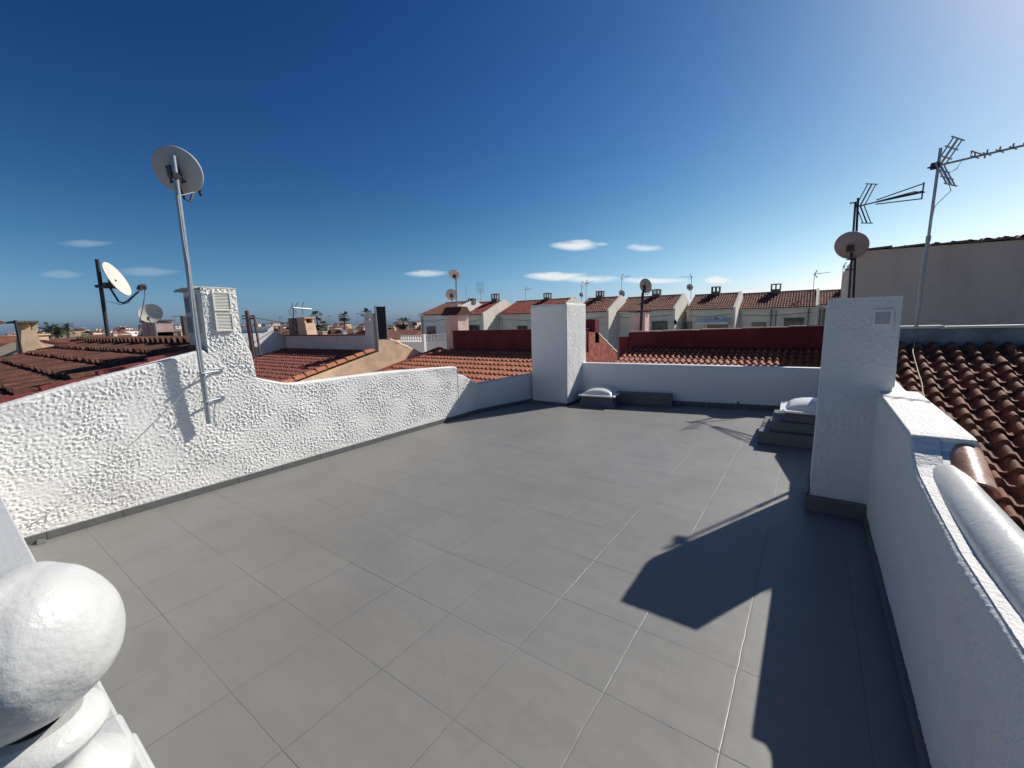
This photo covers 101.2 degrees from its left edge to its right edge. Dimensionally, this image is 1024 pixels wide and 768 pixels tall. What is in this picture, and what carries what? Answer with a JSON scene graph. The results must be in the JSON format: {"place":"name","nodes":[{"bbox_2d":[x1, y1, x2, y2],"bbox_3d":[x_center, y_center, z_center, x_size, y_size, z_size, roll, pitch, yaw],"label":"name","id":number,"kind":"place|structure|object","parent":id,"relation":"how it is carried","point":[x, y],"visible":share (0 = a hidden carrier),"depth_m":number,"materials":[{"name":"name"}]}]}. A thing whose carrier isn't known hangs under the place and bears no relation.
{"place":"outdoors","nodes":[
{"label":"outdoors","id":0,"kind":"place"},
{"bbox_2d":[0,321,15,343],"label":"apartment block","id":1,"kind":"structure","parent":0,"point":[6,339],"depth_m":37.98,"materials":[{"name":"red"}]},
{"bbox_2d":[138,304,162,335],"bbox_3d":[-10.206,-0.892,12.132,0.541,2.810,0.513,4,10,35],"label":"satellite dish","id":2,"kind":"object","parent":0,"point":[152,313],"visible":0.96,"depth_m":12.08,"materials":[{"name":"metal"}]},
{"bbox_2d":[140,320,174,335],"bbox_3d":[-11.929,-1.206,14.282,1.375,1.902,0.560,4,10,35],"label":"chimney","id":3,"kind":"object","parent":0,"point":[165,328],"visible":0.3,"depth_m":13.88,"materials":[{"name":"paint"}]},
{"bbox_2d":[180,316,188,335],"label":"chimney","id":4,"kind":"object","parent":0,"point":[183,320],"visible":0.11,"depth_m":12.10,"materials":[{"name":"brick"}]},
{"bbox_2d":[1,323,420,337],"bbox_3d":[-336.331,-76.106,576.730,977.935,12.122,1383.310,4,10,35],"label":"hills","id":5,"kind":"structure","parent":0,"point":[353,326],"depth_m":406.76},
{"bbox_2d":[69,328,86,336],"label":"town house","id":6,"kind":"structure","parent":5,"relation":"on","point":[79,331],"depth_m":272.45,"materials":[{"name":"beige paint"}]},
{"bbox_2d":[113,326,130,330],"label":"town house","id":7,"kind":"structure","parent":5,"relation":"on","point":[116,328],"depth_m":287.98,"materials":[{"name":"white paint"}]},
{"bbox_2d":[116,328,139,335],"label":"town house","id":8,"kind":"structure","parent":5,"relation":"on","point":[133,332],"depth_m":248.96,"materials":[{"name":"white paint"}]},
{"bbox_2d":[173,324,181,328],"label":"town house","id":9,"kind":"structure","parent":5,"relation":"on","point":[178,326],"depth_m":358.31,"materials":[{"name":"white paint"}]},
{"bbox_2d":[261,323,272,325],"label":"town house","id":10,"kind":"structure","parent":5,"relation":"on","point":[267,324],"depth_m":402.85,"materials":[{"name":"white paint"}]},
{"bbox_2d":[339,322,350,327],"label":"town house","id":11,"kind":"structure","parent":5,"relation":"on","point":[346,324],"depth_m":379.20,"materials":[{"name":"brown ceramic"}]},
{"bbox_2d":[409,321,419,326],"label":"town house","id":12,"kind":"structure","parent":5,"relation":"on","point":[411,323],"depth_m":380.10,"materials":[{"name":"white paint"}]},
{"bbox_2d":[400,334,446,352],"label":"balcony wall","id":13,"kind":"structure","parent":0,"point":[421,344],"depth_m":24.74,"materials":[{"name":"white paint"}]},
{"bbox_2d":[418,298,481,341],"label":"row house","id":14,"kind":"structure","parent":0,"point":[432,321],"depth_m":45.34,"materials":[{"name":"paint"}]},
{"bbox_2d":[426,326,436,335],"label":"window","id":15,"kind":"structure","parent":14,"relation":"in","point":[430,329],"depth_m":45.10,"materials":[{"name":"grey glass"}]},
{"bbox_2d":[27,401,919,767],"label":"terrace floor","id":16,"kind":"structure","parent":0,"point":[533,585],"depth_m":2.54,"materials":[{"name":"grey tile"}]},
{"bbox_2d":[36,538,46,544],"bbox_3d":[-3.915,1.298,3.494,0.098,0.033,0.058,4,10,35],"label":"mortar lump","id":17,"kind":"object","parent":16,"relation":"on","point":[40,541],"visible":1,"depth_m":3.47,"materials":[{"name":"grey paint"}]},
{"bbox_2d":[0,495,154,767],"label":"balustrade wall","id":18,"kind":"structure","parent":16,"relation":"on","point":[15,551],"depth_m":1.53,"materials":[{"name":"white paint"}]},
{"bbox_2d":[0,561,149,767],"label":"ball finial","id":19,"kind":"object","parent":18,"relation":"on","point":[62,629],"visible":1,"depth_m":0.56,"materials":[{"name":"white paint"}]},
{"bbox_2d":[0,350,479,544],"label":"parapet wall","id":20,"kind":"structure","parent":16,"relation":"on","point":[59,445],"depth_m":4.24,"materials":[{"name":"white paint"}]},
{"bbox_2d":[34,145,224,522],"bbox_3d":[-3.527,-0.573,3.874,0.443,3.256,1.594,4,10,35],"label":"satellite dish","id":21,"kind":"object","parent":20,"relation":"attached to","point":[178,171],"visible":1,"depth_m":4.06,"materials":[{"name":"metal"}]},
{"bbox_2d":[530,303,585,405],"bbox_3d":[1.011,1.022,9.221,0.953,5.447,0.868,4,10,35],"label":"chimney stack","id":22,"kind":"object","parent":16,"relation":"on","point":[558,334],"visible":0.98,"depth_m":8.62,"materials":[{"name":"white paint"}]},
{"bbox_2d":[574,386,619,408],"bbox_3d":[1.782,0.227,8.571,0.816,0.365,0.800,3,9,27],"label":"skylight","id":23,"kind":"object","parent":16,"relation":"on","point":[600,397],"visible":0.98,"depth_m":8.31,"materials":[{"name":"white plastic"}]},
{"bbox_2d":[616,391,672,406],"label":"kerb block","id":24,"kind":"structure","parent":16,"relation":"on","point":[645,398],"depth_m":8.28,"materials":[{"name":"grey paint"}]},
{"bbox_2d":[582,362,819,409],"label":"parapet wall","id":25,"kind":"structure","parent":16,"relation":"on","point":[752,387],"depth_m":7.97,"materials":[{"name":"white paint"}]},
{"bbox_2d":[757,397,816,449],"bbox_3d":[3.982,0.470,5.754,0.962,0.580,1.020,4,10,35],"label":"skylight","id":26,"kind":"object","parent":16,"relation":"on","point":[790,423],"visible":0.55,"depth_m":5.52,"materials":[{"name":"white plastic"}]},
{"bbox_2d":[804,296,902,520],"bbox_3d":[2.910,0.184,3.640,0.515,1.824,0.565,4,10,35],"label":"chimney","id":27,"kind":"object","parent":16,"relation":"on","point":[858,366],"visible":0.98,"depth_m":3.45,"materials":[{"name":"white paint"}]},
{"bbox_2d":[834,182,924,297],"bbox_3d":[7.283,-2.300,8.526,0.623,3.475,1.453,-2,8,-1],"label":"antenna mast","id":28,"kind":"object","parent":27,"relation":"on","point":[853,245],"visible":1,"depth_m":8.78,"materials":[{"name":"metal"}]},
{"bbox_2d":[0,0,1023,334],"label":"sky","id":29,"kind":"structure","parent":0,"point":[352,156],"materials":[{"name":"blue"}]},
{"bbox_2d":[497,293,580,329],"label":"row house","id":30,"kind":"structure","parent":0,"point":[516,315],"depth_m":45.47,"materials":[{"name":"tile"}]},
{"bbox_2d":[517,325,527,328],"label":"window","id":31,"kind":"structure","parent":30,"relation":"in","point":[523,326],"depth_m":44.59,"materials":[{"name":"black glass"}]},
{"bbox_2d":[579,281,587,300],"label":"tv aerial","id":32,"kind":"object","parent":30,"relation":"attached to","point":[581,295],"visible":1,"depth_m":46.16,"materials":[{"name":"metal"}]},
{"bbox_2d":[583,291,625,359],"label":"row house","id":33,"kind":"structure","parent":0,"point":[602,308],"depth_m":42.83,"materials":[{"name":"paint"}]},
{"bbox_2d":[619,274,628,295],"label":"tv aerial","id":34,"kind":"object","parent":33,"relation":"attached to","point":[621,292],"visible":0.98,"depth_m":45.90,"materials":[{"name":"metal"}]},
{"bbox_2d":[683,286,742,329],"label":"row house","id":35,"kind":"structure","parent":0,"point":[716,309],"depth_m":40.96,"materials":[{"name":"paint"}]},
{"bbox_2d":[683,321,691,328],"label":"window","id":36,"kind":"structure","parent":35,"relation":"in","point":[686,323],"depth_m":41.93,"materials":[{"name":"grey glass"}]},
{"bbox_2d":[707,324,727,327],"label":"window","id":37,"kind":"structure","parent":35,"relation":"in","point":[709,325],"depth_m":40.35,"materials":[{"name":"grey glass"}]},
{"bbox_2d":[614,325,824,366],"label":"house","id":38,"kind":"structure","parent":0,"point":[790,346],"depth_m":13.20,"materials":[{"name":"red ceramic"}]},
{"bbox_2d":[628,310,651,330],"bbox_3d":[4.958,-1.835,16.327,0.790,2.020,0.500,4,10,35],"label":"chimney","id":39,"kind":"object","parent":38,"relation":"on","point":[635,321],"visible":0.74,"depth_m":16.07,"materials":[{"name":"pink paint"}]},
{"bbox_2d":[639,278,652,330],"bbox_3d":[4.873,-2.752,15.348,0.452,2.125,0.500,2,9,24],"label":"satellite dish","id":40,"kind":"object","parent":38,"relation":"attached to","point":[645,285],"visible":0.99,"depth_m":15.19,"materials":[{"name":"metal"}]},
{"bbox_2d":[739,283,819,328],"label":"row house","id":41,"kind":"structure","parent":0,"point":[775,307],"depth_m":39.91,"materials":[{"name":"brick"}]},
{"bbox_2d":[751,322,765,326],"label":"window","id":42,"kind":"structure","parent":41,"relation":"in","point":[754,324],"depth_m":40.40,"materials":[{"name":"grey glass"}]},
{"bbox_2d":[784,317,804,326],"bbox_3d":[25.960,-5.663,38.731,1.613,0.942,0.170,4,10,35],"label":"window","id":43,"kind":"structure","parent":41,"relation":"in","point":[788,322],"depth_m":38.77,"materials":[{"name":"grey glass"}]},
{"bbox_2d":[813,270,828,288],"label":"tv aerial","id":44,"kind":"object","parent":41,"relation":"attached to","point":[816,276],"visible":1,"depth_m":40.12,"materials":[{"name":"metal"}]},
{"bbox_2d":[817,289,840,324],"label":"row house","id":45,"kind":"structure","parent":0,"point":[825,296],"depth_m":39.69,"materials":[{"name":"tile"}]},
{"bbox_2d":[818,308,825,324],"bbox_3d":[29.113,-6.290,39.330,0.712,1.531,0.100,4,10,35],"label":"window","id":46,"kind":"structure","parent":45,"relation":"in","point":[824,309],"depth_m":39.37,"materials":[{"name":"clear glass"}]},
{"bbox_2d":[840,234,1023,328],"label":"house","id":47,"kind":"structure","parent":0,"point":[974,282],"depth_m":8.67,"materials":[{"name":"paint"}]},
{"label":"ground","id":48,"kind":"structure","parent":0,"visible":0},
{"bbox_2d":[0,333,50,346],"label":"town house","id":49,"kind":"structure","parent":48,"relation":"on","point":[43,336],"depth_m":22.36,"materials":[{"name":"beige paint"}]},
{"bbox_2d":[0,340,62,356],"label":"house","id":50,"kind":"structure","parent":48,"relation":"on","point":[8,349],"depth_m":12.01,"materials":[{"name":"beige paint"}]},
{"bbox_2d":[6,321,42,352],"bbox_3d":[-13.518,-1.093,11.752,1.090,1.300,0.560,4,10,35],"label":"chimney","id":51,"kind":"object","parent":50,"relation":"on","point":[30,339],"visible":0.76,"depth_m":11.47,"materials":[{"name":"brick"}]},
{"bbox_2d":[13,320,22,352],"bbox_3d":[-13.186,-1.116,11.256,0.055,1.171,0.055,0,9,13],"label":"metal post","id":52,"kind":"object","parent":51,"relation":"attached to","point":[18,337],"visible":0.65,"depth_m":11.22,"materials":[{"name":"metal"}]},
{"bbox_2d":[36,322,65,337],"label":"palm tree","id":53,"kind":"object","parent":48,"relation":"on","point":[47,328],"visible":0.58,"depth_m":70.24,"materials":[{"name":"green plant"}]},
{"bbox_2d":[43,326,71,337],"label":"palm tree","id":54,"kind":"object","parent":48,"relation":"on","point":[57,330],"visible":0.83,"depth_m":67.43,"materials":[{"name":"green plant"}]},
{"bbox_2d":[58,323,78,337],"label":"palm tree","id":55,"kind":"object","parent":48,"relation":"on","point":[67,325],"visible":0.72,"depth_m":89.00,"materials":[{"name":"green plant"}]},
{"bbox_2d":[49,333,88,342],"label":"town house","id":56,"kind":"structure","parent":48,"relation":"on","point":[64,340],"depth_m":52.06,"materials":[{"name":"brown tile"}]},
{"bbox_2d":[76,335,90,340],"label":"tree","id":57,"kind":"object","parent":48,"relation":"on","point":[82,336],"visible":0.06,"depth_m":49.02,"materials":[{"name":"green plant"}]},
{"bbox_2d":[83,330,104,333],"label":"town house","id":58,"kind":"structure","parent":48,"relation":"on","point":[97,332],"depth_m":225.77,"materials":[{"name":"white paint"}]},
{"bbox_2d":[0,335,201,403],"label":"house","id":59,"kind":"structure","parent":48,"relation":"on","point":[27,373],"depth_m":4.86,"materials":[{"name":"brown tile"}]},
{"bbox_2d":[95,259,146,336],"bbox_3d":[-7.834,-1.665,8.476,0.842,1.670,0.632,4,10,35],"label":"satellite dish","id":60,"kind":"object","parent":59,"relation":"attached to","point":[116,278],"visible":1,"depth_m":8.43,"materials":[{"name":"metal"}]},
{"bbox_2d":[174,286,255,376],"bbox_3d":[-3.316,-0.536,4.724,0.651,1.074,0.493,4,10,35],"label":"chimney","id":61,"kind":"object","parent":59,"relation":"on","point":[222,338],"visible":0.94,"depth_m":4.51,"materials":[{"name":"white paint"}]},
{"bbox_2d":[76,333,127,337],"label":"town house","id":62,"kind":"structure","parent":48,"relation":"on","point":[113,334],"depth_m":79.12,"materials":[{"name":"brown ceramic"}]},
{"bbox_2d":[110,331,130,334],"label":"town house","id":63,"kind":"structure","parent":48,"relation":"on","point":[123,333],"depth_m":221.17,"materials":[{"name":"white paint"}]},
{"bbox_2d":[241,326,286,356],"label":"house","id":64,"kind":"structure","parent":48,"relation":"on","point":[270,340],"depth_m":16.97,"materials":[{"name":"white paint"}]},
{"bbox_2d":[274,331,289,334],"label":"town house","id":65,"kind":"structure","parent":48,"relation":"on","point":[286,332],"depth_m":81.87,"materials":[{"name":"brown ceramic"}]},
{"bbox_2d":[310,311,322,326],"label":"palm tree","id":66,"kind":"object","parent":48,"relation":"on","point":[318,319],"visible":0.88,"depth_m":134.72,"materials":[{"name":"green plant"}]},
{"bbox_2d":[315,324,329,333],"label":"tree","id":67,"kind":"object","parent":48,"relation":"on","point":[322,329],"visible":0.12,"depth_m":64.18,"materials":[{"name":"green plant"}]},
{"bbox_2d":[317,331,327,333],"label":"town house","id":68,"kind":"structure","parent":48,"relation":"on","point":[321,332],"depth_m":45.73,"materials":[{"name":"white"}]},
{"bbox_2d":[252,313,421,382],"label":"house","id":69,"kind":"structure","parent":48,"relation":"on","point":[299,358],"depth_m":13.96,"materials":[{"name":"orange tile"}]},
{"bbox_2d":[241,311,260,354],"bbox_3d":[-8.809,-1.726,14.216,0.220,1.494,0.415,4,10,35],"label":"utility pole","id":70,"kind":"object","parent":69,"relation":"on","point":[247,315],"visible":0.97,"depth_m":14.18,"materials":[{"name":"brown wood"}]},
{"bbox_2d":[250,317,361,329],"bbox_3d":[-10.998,-3.989,28.389,0.022,0.619,29.062,-3,8,-8],"label":"overhead wire","id":71,"kind":"object","parent":70,"relation":"attached to","point":[284,322],"visible":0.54,"depth_m":17.07,"materials":[{"name":"metal"}]},
{"bbox_2d":[288,317,316,334],"bbox_3d":[-8.473,-1.858,17.282,1.550,1.730,0.500,4,10,35],"label":"chimney","id":72,"kind":"object","parent":69,"relation":"on","point":[303,326],"visible":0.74,"depth_m":17.04,"materials":[{"name":"brick"}]},
{"bbox_2d":[288,302,311,323],"bbox_3d":[-8.582,-2.873,17.062,0.070,0.882,0.949,4,10,35],"label":"tv aerial","id":73,"kind":"object","parent":72,"relation":"on","point":[295,307],"visible":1,"depth_m":16.91,"materials":[{"name":"metal"}]},
{"bbox_2d":[374,306,387,339],"bbox_3d":[-4.304,-2.019,13.846,0.095,1.085,0.410,4,10,35],"label":"chimney","id":74,"kind":"object","parent":69,"relation":"on","point":[381,323],"visible":1,"depth_m":13.81,"materials":[{"name":"metal"}]},
{"bbox_2d":[337,311,350,326],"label":"palm tree","id":75,"kind":"object","parent":48,"relation":"on","point":[344,319],"visible":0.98,"depth_m":128.20,"materials":[{"name":"green plant"}]},
{"bbox_2d":[332,327,359,333],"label":"town house","id":76,"kind":"structure","parent":48,"relation":"on","point":[339,331],"depth_m":84.32,"materials":[{"name":"brown ceramic"}]},
{"bbox_2d":[341,330,356,333],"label":"town house","id":77,"kind":"structure","parent":48,"relation":"on","point":[353,331],"depth_m":71.97,"materials":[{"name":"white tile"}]},
{"bbox_2d":[360,308,371,316],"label":"palm tree","id":78,"kind":"object","parent":48,"relation":"on","point":[365,310],"visible":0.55,"depth_m":112.19,"materials":[{"name":"green plant"}]},
{"bbox_2d":[355,327,411,342],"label":"town house","id":79,"kind":"structure","parent":48,"relation":"on","point":[394,335],"depth_m":61.95,"materials":[{"name":"white paint"}]},
{"bbox_2d":[391,326,413,329],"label":"town house","id":80,"kind":"structure","parent":48,"relation":"on","point":[400,329],"depth_m":107.32,"materials":[{"name":"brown paint"}]},
{"bbox_2d":[396,317,410,329],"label":"palm tree","id":81,"kind":"object","parent":48,"relation":"on","point":[401,326],"visible":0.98,"depth_m":90.54,"materials":[{"name":"green plant"}]},
{"bbox_2d":[391,328,420,341],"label":"town house","id":82,"kind":"structure","parent":48,"relation":"on","point":[412,332],"depth_m":73.66,"materials":[{"name":"red tile"}]},
{"bbox_2d":[468,293,510,329],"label":"row house","id":83,"kind":"structure","parent":48,"relation":"on","point":[483,316],"depth_m":45.49,"materials":[{"name":"paint"}]},
{"bbox_2d":[469,325,479,329],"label":"window","id":84,"kind":"structure","parent":83,"relation":"in","point":[471,327],"depth_m":45.17,"materials":[{"name":"grey glass"}]},
{"bbox_2d":[476,282,483,301],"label":"tv aerial","id":85,"kind":"object","parent":83,"relation":"attached to","point":[479,290],"visible":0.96,"depth_m":48.87,"materials":[{"name":"metal"}]},
{"bbox_2d":[374,319,616,382],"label":"house","id":86,"kind":"structure","parent":48,"relation":"on","point":[475,356],"depth_m":13.58,"materials":[{"name":"tile"}]},
{"bbox_2d":[445,270,459,303],"bbox_3d":[-2.206,-2.812,16.399,0.697,3.130,0.565,4,10,35],"label":"satellite mast","id":87,"kind":"object","parent":86,"relation":"on","point":[451,294],"visible":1,"depth_m":16.13,"materials":[{"name":"metal"}]},
{"bbox_2d":[441,304,471,348],"bbox_3d":[-2.078,-1.570,16.136,0.870,2.940,0.820,4,10,35],"label":"chimney","id":88,"kind":"object","parent":86,"relation":"on","point":[456,316],"visible":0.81,"depth_m":15.83,"materials":[{"name":"pink paint"}]},
{"bbox_2d":[477,373,532,411],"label":"parapet wall","id":89,"kind":"structure","parent":48,"relation":"on","point":[504,392],"depth_m":8.53,"materials":[{"name":"white paint"}]},
{"bbox_2d":[617,289,689,358],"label":"row house","id":90,"kind":"structure","parent":48,"relation":"on","point":[668,312],"depth_m":42.33,"materials":[{"name":"concrete"}]},
{"bbox_2d":[651,321,667,329],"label":"window","id":91,"kind":"structure","parent":90,"relation":"in","point":[656,325],"depth_m":41.15,"materials":[{"name":"grey glass"}]},
{"bbox_2d":[686,274,692,289],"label":"tv aerial","id":92,"kind":"object","parent":90,"relation":"attached to","point":[689,286],"visible":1,"depth_m":43.79,"materials":[{"name":"metal"}]},
{"bbox_2d":[863,381,1023,767],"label":"parapet wall","id":93,"kind":"structure","parent":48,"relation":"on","point":[955,622],"depth_m":1.63,"materials":[{"name":"white paint"}]},
{"bbox_2d":[949,444,1000,497],"bbox_3d":[2.188,0.402,2.012,0.160,0.178,0.315,4,10,35],"label":"ridge tile","id":94,"kind":"object","parent":93,"relation":"on","point":[969,460],"visible":0.7,"depth_m":1.99,"materials":[{"name":"ceramic"}]},
{"bbox_2d":[933,464,1023,619],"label":"coping","id":95,"kind":"object","parent":93,"relation":"on","point":[992,530],"visible":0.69,"depth_m":1.48,"materials":[{"name":"white paint"}]},
{"bbox_2d":[895,324,1023,530],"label":"house","id":96,"kind":"structure","parent":48,"relation":"on","point":[972,377],"depth_m":4.37,"materials":[{"name":"tile"}]},
{"bbox_2d":[912,328,924,396],"bbox_3d":[4.634,-0.304,4.810,0.049,0.680,1.533,5,11,39],"label":"cable","id":97,"kind":"object","parent":96,"relation":"attached to","point":[916,365],"visible":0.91,"depth_m":4.76,"materials":[{"name":"white plastic"}]},
{"bbox_2d":[914,136,1023,326],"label":"antenna mast","id":98,"kind":"object","parent":96,"relation":"on","point":[938,166],"visible":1,"depth_m":4.85,"materials":[{"name":"metal"}]}
]}

